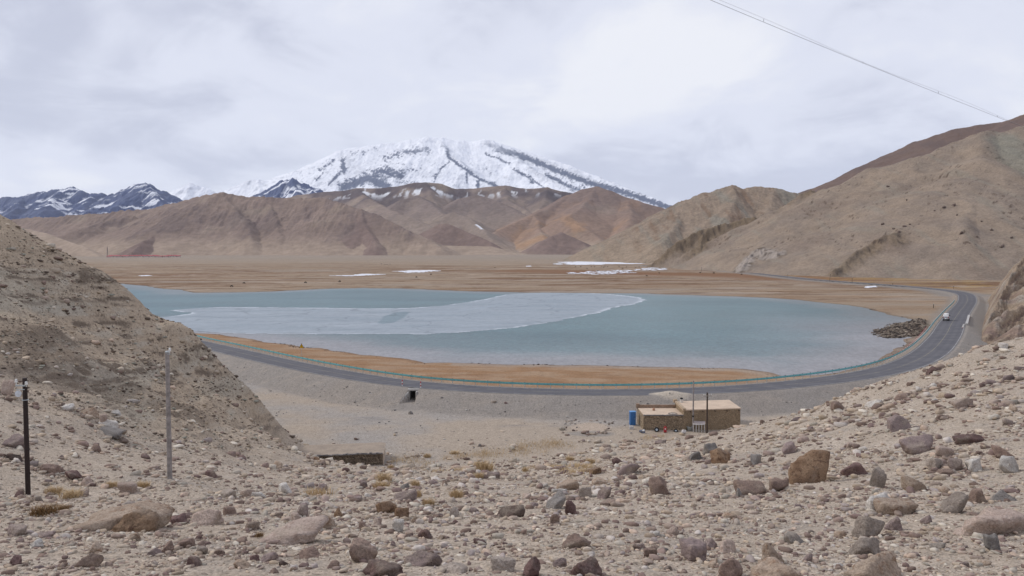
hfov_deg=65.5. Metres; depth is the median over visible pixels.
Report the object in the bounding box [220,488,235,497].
stone
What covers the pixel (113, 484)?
grass tuft
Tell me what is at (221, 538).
stone
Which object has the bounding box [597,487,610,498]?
stone
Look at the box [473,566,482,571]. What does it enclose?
stone
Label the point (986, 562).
stone
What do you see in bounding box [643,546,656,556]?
stone
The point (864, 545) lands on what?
boulder
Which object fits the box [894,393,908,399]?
stone
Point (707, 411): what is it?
utility pole
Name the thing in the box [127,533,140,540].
stone
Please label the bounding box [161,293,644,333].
lake ice
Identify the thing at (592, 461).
grass tuft
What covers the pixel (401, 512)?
stone
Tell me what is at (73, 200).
mountains
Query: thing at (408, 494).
boulder
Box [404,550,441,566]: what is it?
boulder
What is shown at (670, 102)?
sky
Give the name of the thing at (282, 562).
stone
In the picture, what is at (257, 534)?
grass tuft
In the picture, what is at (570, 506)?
stone
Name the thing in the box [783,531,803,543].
boulder
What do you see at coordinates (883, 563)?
boulder
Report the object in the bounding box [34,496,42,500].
stone
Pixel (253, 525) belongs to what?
stone
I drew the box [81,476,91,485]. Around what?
stone
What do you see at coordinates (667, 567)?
stone
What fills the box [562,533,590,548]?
boulder
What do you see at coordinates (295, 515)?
stone
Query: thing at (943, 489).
stone
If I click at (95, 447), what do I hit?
stone
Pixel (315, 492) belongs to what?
dry grass
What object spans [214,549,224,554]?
stone
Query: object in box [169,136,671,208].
mountain
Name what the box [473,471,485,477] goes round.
grass tuft
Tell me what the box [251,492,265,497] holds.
stone
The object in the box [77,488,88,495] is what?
stone
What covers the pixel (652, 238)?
hill
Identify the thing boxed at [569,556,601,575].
boulder
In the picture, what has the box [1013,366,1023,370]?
stone
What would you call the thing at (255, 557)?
stone
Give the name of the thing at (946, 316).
minivan
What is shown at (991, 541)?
stone
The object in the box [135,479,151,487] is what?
grass tuft
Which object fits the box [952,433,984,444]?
boulder
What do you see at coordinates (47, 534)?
boulder
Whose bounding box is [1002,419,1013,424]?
stone
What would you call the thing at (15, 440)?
boulder
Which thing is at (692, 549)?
boulder
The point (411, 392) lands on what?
culvert
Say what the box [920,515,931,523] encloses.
stone
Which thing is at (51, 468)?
stone
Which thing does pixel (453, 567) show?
boulder
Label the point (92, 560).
boulder
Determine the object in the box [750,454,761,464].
stone
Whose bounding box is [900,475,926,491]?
stone
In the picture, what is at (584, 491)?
stone
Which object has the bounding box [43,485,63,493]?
grass tuft
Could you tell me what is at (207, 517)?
boulder
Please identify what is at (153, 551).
stone
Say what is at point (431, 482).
stone
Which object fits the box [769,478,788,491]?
stone
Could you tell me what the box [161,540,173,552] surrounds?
stone
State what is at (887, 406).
stone
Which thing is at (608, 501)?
stone
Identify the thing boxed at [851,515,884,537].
boulder
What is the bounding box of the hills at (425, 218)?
[12,182,663,256]
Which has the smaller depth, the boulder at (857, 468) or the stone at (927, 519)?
the stone at (927, 519)
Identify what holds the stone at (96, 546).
on the ground at (312, 416)
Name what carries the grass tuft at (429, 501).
on the ground at (312, 416)
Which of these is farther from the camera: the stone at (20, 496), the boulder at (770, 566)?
the stone at (20, 496)
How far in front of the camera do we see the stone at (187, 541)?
13.53 m
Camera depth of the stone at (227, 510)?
20.88 m
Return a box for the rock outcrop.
[981,256,1023,344]
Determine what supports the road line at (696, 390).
on the road
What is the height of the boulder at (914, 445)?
0.909 m
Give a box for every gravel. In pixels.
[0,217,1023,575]
[237,345,977,461]
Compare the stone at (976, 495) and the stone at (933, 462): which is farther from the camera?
the stone at (933, 462)
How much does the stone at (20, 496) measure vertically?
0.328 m
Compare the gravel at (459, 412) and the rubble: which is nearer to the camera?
the gravel at (459, 412)
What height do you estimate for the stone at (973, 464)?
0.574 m
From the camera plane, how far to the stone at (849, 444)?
40.47 m
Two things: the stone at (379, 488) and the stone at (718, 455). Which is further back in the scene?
the stone at (718, 455)
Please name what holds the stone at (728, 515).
on the ground at (312, 416)
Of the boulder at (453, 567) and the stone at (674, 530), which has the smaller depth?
the boulder at (453, 567)
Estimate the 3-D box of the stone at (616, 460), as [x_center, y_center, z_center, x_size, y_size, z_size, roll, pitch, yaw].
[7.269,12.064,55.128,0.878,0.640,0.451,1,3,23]
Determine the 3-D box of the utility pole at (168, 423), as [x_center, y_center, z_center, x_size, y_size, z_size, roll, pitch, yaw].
[-13.709,5.220,31.817,0.199,5.701,0.282,-3,4,-44]
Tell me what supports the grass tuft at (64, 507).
on the ground at (312, 416)
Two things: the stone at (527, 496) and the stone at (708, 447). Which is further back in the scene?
the stone at (708, 447)
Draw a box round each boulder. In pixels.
[1,433,23,447]
[7,524,26,536]
[37,531,55,536]
[65,499,174,531]
[74,553,103,567]
[99,426,125,438]
[109,509,158,531]
[169,512,186,524]
[190,509,223,525]
[259,515,328,544]
[299,546,320,558]
[349,537,377,561]
[362,559,402,575]
[375,501,396,512]
[393,489,416,500]
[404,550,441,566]
[436,562,467,573]
[490,556,515,571]
[497,504,524,516]
[546,490,565,508]
[556,478,578,489]
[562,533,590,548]
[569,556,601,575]
[616,463,640,475]
[679,538,706,561]
[718,558,742,575]
[733,479,766,494]
[749,557,801,575]
[761,543,783,562]
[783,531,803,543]
[788,449,829,484]
[840,462,867,476]
[841,550,900,575]
[848,537,880,554]
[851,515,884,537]
[865,492,889,510]
[873,497,918,514]
[887,414,911,431]
[899,434,932,454]
[940,492,968,513]
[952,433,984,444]
[953,507,1023,535]
[989,489,1017,501]
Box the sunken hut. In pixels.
[300,442,385,464]
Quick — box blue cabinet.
[629,411,635,424]
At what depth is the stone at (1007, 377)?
51.74 m
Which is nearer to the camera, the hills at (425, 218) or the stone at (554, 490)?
the stone at (554, 490)
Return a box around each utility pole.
[14,378,30,494]
[165,348,171,478]
[692,380,693,430]
[703,392,711,432]
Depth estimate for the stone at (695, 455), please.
49.18 m
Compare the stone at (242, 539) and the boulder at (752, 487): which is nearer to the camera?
the stone at (242, 539)
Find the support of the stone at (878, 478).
on the ground at (312, 416)
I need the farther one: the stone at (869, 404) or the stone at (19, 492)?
the stone at (869, 404)
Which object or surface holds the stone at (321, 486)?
on the ground at (312, 416)
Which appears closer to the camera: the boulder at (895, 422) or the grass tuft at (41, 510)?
the grass tuft at (41, 510)
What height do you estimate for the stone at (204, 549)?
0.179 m
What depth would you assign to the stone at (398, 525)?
17.12 m
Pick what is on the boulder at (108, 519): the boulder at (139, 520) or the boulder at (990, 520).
the boulder at (139, 520)
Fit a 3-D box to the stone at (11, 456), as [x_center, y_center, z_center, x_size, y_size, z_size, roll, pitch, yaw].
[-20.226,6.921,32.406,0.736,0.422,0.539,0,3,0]
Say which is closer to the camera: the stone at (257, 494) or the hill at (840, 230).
the stone at (257, 494)
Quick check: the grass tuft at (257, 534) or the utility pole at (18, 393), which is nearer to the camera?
the grass tuft at (257, 534)
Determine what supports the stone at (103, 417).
on the ground at (312, 416)
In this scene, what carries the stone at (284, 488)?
on the ground at (312, 416)
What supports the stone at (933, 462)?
on the ground at (312, 416)
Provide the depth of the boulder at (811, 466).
29.72 m
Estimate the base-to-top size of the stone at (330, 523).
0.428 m
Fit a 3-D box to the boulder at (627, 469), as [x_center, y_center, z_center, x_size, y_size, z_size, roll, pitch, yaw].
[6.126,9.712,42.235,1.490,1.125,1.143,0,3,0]
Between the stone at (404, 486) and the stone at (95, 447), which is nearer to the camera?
the stone at (404, 486)
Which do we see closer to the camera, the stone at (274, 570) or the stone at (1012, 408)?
the stone at (274, 570)
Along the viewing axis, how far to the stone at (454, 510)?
20.73 m
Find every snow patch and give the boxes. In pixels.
[336,274,382,275]
[398,270,437,272]
[558,261,644,264]
[568,268,664,274]
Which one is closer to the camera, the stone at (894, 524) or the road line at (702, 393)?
the stone at (894, 524)
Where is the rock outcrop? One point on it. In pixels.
(1004, 318)
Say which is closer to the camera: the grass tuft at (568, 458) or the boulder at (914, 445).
the boulder at (914, 445)
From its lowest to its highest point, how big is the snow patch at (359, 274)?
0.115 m
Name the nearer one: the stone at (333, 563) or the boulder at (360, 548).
the stone at (333, 563)
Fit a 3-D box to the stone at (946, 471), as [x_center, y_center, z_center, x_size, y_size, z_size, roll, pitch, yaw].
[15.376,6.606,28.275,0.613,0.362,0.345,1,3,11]
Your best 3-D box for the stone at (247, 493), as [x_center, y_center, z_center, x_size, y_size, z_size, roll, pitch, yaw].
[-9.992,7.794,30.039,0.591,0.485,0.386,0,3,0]
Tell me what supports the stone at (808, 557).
on the ground at (312, 416)
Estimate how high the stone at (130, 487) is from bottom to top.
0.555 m
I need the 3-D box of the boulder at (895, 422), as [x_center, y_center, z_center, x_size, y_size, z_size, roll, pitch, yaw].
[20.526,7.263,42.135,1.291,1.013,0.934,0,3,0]
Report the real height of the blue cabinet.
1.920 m
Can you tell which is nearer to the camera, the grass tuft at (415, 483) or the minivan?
the grass tuft at (415, 483)
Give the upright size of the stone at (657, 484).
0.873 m
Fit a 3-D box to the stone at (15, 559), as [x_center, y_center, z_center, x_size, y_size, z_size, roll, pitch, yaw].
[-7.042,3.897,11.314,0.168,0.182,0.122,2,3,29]
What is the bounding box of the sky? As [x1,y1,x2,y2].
[0,0,1023,205]
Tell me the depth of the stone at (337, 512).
20.65 m
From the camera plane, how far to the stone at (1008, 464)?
27.65 m
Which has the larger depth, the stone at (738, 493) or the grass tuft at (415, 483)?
the grass tuft at (415, 483)
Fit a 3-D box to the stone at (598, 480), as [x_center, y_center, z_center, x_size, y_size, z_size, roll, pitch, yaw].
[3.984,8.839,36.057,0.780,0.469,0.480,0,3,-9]
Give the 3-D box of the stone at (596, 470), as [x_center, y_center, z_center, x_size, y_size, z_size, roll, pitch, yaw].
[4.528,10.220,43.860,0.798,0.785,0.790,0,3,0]
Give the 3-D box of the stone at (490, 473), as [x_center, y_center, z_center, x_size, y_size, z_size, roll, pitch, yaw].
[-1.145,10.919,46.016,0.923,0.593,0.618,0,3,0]
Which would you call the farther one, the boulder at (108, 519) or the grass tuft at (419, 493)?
the grass tuft at (419, 493)
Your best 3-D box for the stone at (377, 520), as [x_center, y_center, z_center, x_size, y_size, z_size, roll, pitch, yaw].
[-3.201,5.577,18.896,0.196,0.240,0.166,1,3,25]
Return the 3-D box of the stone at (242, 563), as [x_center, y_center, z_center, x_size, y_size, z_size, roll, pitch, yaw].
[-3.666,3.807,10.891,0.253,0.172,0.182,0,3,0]
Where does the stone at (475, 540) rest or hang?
on the ground at (312, 416)
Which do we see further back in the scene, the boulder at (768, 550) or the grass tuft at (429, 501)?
the grass tuft at (429, 501)
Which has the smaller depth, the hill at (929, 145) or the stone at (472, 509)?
the stone at (472, 509)
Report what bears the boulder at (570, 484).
on the ground at (312, 416)
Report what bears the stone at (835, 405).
on the ground at (312, 416)
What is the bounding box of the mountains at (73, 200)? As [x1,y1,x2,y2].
[0,177,322,219]
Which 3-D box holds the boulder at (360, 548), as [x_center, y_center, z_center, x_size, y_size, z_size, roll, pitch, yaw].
[-2.188,3.935,11.784,0.416,0.421,0.295,0,3,0]
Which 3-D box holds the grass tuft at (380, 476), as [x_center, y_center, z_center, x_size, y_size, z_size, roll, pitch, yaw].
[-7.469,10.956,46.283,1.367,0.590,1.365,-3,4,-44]
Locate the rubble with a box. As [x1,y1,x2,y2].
[869,318,925,337]
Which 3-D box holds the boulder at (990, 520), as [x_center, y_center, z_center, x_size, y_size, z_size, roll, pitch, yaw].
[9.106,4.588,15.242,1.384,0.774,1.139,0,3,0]
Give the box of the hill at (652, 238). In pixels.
[563,185,800,262]
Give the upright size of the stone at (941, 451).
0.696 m
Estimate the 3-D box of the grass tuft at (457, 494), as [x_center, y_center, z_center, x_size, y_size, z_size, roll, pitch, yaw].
[-2.220,7.731,30.112,0.924,0.348,0.797,-1,3,-24]
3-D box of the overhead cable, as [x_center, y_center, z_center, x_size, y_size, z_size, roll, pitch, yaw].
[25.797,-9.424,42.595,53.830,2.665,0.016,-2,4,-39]
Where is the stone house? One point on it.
(723, 414)
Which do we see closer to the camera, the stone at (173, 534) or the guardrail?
the stone at (173, 534)
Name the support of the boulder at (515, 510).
on the ground at (312, 416)
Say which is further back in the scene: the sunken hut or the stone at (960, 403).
the sunken hut
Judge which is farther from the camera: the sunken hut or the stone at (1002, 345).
the sunken hut
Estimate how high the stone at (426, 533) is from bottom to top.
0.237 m
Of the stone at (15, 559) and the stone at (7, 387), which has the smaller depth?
the stone at (15, 559)
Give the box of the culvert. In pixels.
[401,388,419,400]
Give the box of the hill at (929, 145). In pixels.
[800,114,1023,193]
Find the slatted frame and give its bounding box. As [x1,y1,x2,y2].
[693,421,704,431]
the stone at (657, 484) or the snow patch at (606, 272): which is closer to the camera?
the stone at (657, 484)
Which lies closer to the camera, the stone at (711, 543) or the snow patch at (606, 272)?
the stone at (711, 543)
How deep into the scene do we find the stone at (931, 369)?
63.32 m
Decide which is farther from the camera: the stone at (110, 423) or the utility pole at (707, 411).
the utility pole at (707, 411)
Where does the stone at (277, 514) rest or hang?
on the ground at (312, 416)
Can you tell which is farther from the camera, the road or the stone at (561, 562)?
the road
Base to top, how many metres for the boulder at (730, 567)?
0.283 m
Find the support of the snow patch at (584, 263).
on the ground at (312, 416)
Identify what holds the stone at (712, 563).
on the ground at (312, 416)
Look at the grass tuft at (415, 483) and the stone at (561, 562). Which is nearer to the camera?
the stone at (561, 562)
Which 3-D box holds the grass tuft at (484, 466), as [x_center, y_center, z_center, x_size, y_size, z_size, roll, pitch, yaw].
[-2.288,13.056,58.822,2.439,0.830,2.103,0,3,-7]
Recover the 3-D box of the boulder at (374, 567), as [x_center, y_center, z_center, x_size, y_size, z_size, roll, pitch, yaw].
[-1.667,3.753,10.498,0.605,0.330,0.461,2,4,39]
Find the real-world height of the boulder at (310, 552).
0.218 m
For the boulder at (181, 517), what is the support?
on the ground at (312, 416)
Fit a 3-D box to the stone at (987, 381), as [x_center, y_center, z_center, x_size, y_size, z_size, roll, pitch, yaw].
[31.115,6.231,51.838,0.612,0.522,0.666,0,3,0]
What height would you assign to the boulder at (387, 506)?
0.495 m
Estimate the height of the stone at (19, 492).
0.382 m
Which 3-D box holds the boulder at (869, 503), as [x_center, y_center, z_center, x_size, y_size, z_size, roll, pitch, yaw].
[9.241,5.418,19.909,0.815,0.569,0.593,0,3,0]
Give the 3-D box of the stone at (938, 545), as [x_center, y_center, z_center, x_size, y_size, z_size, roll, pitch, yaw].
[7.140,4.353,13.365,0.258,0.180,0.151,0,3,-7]
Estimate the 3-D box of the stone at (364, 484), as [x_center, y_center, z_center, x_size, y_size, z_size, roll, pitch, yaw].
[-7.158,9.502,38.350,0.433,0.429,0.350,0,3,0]
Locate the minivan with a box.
[943,313,949,320]
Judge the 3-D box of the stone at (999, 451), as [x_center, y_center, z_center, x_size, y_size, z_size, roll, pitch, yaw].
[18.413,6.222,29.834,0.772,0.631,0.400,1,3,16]
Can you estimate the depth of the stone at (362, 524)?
17.63 m
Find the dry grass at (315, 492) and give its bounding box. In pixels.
[299,432,664,495]
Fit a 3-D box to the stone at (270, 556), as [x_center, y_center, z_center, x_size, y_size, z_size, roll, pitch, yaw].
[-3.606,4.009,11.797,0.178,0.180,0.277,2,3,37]
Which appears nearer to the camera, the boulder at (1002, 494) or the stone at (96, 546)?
the stone at (96, 546)
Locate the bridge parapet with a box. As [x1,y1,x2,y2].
[965,315,969,325]
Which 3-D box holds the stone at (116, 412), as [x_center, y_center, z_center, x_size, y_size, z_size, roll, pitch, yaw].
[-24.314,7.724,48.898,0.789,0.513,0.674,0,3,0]
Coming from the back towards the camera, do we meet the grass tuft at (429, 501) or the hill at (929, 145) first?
the hill at (929, 145)
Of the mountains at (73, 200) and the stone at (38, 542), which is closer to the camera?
the stone at (38, 542)
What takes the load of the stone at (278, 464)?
on the ground at (312, 416)
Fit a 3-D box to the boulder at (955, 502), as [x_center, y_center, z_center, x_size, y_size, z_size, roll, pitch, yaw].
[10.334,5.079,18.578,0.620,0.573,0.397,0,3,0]
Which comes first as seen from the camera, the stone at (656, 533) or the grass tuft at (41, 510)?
the stone at (656, 533)
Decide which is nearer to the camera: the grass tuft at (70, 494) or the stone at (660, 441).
the grass tuft at (70, 494)
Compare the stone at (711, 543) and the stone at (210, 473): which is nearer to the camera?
the stone at (711, 543)
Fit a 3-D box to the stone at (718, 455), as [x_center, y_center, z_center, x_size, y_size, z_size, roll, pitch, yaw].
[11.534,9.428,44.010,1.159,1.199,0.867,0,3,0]
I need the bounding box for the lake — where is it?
[121,284,911,375]
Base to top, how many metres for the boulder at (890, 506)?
0.416 m
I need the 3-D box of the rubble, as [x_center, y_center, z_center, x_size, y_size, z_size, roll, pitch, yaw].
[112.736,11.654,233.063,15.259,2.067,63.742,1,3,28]
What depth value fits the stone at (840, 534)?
15.60 m
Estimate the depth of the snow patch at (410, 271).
800.69 m
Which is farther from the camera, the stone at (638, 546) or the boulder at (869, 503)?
the boulder at (869, 503)
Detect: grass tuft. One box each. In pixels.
[23,500,64,516]
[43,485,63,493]
[55,487,86,498]
[56,502,73,510]
[99,480,117,487]
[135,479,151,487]
[254,532,263,537]
[371,478,391,487]
[374,471,393,481]
[410,479,420,485]
[416,489,422,496]
[422,497,434,504]
[448,488,463,497]
[470,458,494,471]
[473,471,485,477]
[565,455,574,460]
[581,457,596,463]
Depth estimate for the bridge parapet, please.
233.73 m
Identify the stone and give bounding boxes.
[0,380,14,394]
[5,453,21,461]
[9,555,21,565]
[14,490,23,496]
[17,494,26,498]
[30,538,43,547]
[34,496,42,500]
[40,464,63,472]
[62,403,74,410]
[65,470,82,479]
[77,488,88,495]
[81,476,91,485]
[82,407,99,418]
[89,541,104,552]
[90,444,101,452]
[98,419,118,427]
[99,414,106,421]
[111,410,120,415]
[117,481,138,493]
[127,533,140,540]
[147,548,162,555]
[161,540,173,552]
[167,532,177,536]
[177,538,194,547]
[186,556,201,565]
[196,546,207,553]
[205,469,217,477]
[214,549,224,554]
[217,536,224,540]
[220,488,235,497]
[223,506,236,514]
[233,559,251,568]
[236,536,247,542]
[240,489,254,496]
[245,521,259,529]
[250,554,258,560]
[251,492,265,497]
[260,552,277,561]
[269,567,278,572]
[272,512,281,516]
[274,461,282,468]
[278,482,291,493]
[279,560,289,565]
[291,512,300,520]
[297,502,307,515]
[316,484,327,489]
[321,514,335,528]
[328,560,339,567]
[334,508,342,516]
[359,481,367,487]
[359,521,366,528]
[373,518,381,524]
[376,486,385,490]
[392,519,403,532]
[394,507,408,517]
[400,483,408,488]
[417,529,432,538]
[428,480,437,484]
[450,506,458,516]
[468,507,478,513]
[473,538,485,543]
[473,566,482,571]
[486,471,499,478]
[523,493,530,498]
[523,556,540,575]
[550,514,559,522]
[551,489,566,492]
[552,557,566,566]
[565,500,576,514]
[578,487,591,497]
[587,467,600,473]
[591,477,607,484]
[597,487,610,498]
[600,498,614,505]
[611,457,622,463]
[632,543,644,549]
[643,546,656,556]
[648,476,668,494]
[653,530,659,535]
[655,440,665,443]
[662,565,671,570]
[666,526,679,534]
[689,451,703,459]
[702,442,717,454]
[704,538,717,547]
[706,558,716,567]
[710,448,729,463]
[719,539,735,553]
[722,512,736,518]
[736,488,741,496]
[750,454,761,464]
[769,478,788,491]
[781,441,795,454]
[802,553,812,561]
[830,401,844,410]
[834,531,845,537]
[847,442,854,447]
[864,400,881,407]
[869,466,886,487]
[876,403,896,411]
[884,516,902,530]
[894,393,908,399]
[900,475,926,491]
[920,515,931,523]
[925,457,942,469]
[926,366,940,374]
[929,542,945,548]
[935,445,953,456]
[936,468,954,474]
[938,486,948,492]
[947,458,962,470]
[950,398,973,408]
[959,562,969,566]
[965,458,982,471]
[968,488,986,502]
[977,559,991,565]
[983,533,1000,549]
[984,379,996,384]
[991,444,1013,458]
[998,343,1007,348]
[999,455,1018,472]
[1002,375,1014,382]
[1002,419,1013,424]
[1008,404,1017,411]
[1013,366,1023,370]
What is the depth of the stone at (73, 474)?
31.20 m
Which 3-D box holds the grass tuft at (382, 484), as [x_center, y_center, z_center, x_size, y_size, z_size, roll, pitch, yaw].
[-6.153,9.216,37.464,1.344,0.337,1.320,0,3,3]
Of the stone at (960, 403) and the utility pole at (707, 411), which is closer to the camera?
the stone at (960, 403)
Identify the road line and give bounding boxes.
[206,273,958,389]
[212,265,967,391]
[212,276,976,394]
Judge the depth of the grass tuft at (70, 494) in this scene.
28.14 m
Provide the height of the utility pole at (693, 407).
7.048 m
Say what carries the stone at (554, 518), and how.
on the ground at (312, 416)
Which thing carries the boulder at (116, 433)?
on the ground at (312, 416)
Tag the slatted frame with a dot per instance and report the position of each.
(701, 423)
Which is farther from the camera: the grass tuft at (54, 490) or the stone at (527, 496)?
the stone at (527, 496)
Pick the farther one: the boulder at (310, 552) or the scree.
the scree
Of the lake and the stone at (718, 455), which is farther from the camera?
the lake
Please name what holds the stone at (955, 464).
on the ground at (312, 416)
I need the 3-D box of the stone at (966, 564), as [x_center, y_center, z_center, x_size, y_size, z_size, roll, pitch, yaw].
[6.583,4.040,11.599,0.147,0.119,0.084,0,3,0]
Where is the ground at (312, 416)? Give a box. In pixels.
[0,214,1023,575]
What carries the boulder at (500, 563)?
on the ground at (312, 416)
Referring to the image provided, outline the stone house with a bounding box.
[636,397,740,429]
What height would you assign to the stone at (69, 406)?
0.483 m
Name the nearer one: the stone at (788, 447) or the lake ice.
the stone at (788, 447)
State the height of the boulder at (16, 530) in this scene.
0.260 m
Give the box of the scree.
[0,220,308,465]
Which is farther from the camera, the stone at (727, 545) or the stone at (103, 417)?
the stone at (103, 417)
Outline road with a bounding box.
[201,265,977,395]
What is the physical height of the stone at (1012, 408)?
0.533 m
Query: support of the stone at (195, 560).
on the ground at (312, 416)
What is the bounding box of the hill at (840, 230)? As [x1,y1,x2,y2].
[645,126,1023,279]
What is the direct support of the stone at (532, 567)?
on the ground at (312, 416)
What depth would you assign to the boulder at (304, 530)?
14.61 m
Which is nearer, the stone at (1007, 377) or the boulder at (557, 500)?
the boulder at (557, 500)
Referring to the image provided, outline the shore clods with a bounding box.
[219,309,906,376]
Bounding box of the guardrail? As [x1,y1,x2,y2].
[197,300,954,388]
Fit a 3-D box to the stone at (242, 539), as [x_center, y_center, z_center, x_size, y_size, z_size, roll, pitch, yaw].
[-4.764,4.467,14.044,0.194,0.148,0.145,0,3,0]
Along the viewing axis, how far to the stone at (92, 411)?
45.19 m
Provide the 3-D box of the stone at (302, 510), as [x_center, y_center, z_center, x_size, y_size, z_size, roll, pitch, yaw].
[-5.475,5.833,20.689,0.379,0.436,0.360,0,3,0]
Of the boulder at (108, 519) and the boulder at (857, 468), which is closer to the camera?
the boulder at (108, 519)
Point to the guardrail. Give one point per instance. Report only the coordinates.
(645, 384)
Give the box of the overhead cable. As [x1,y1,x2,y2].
[711,0,1023,126]

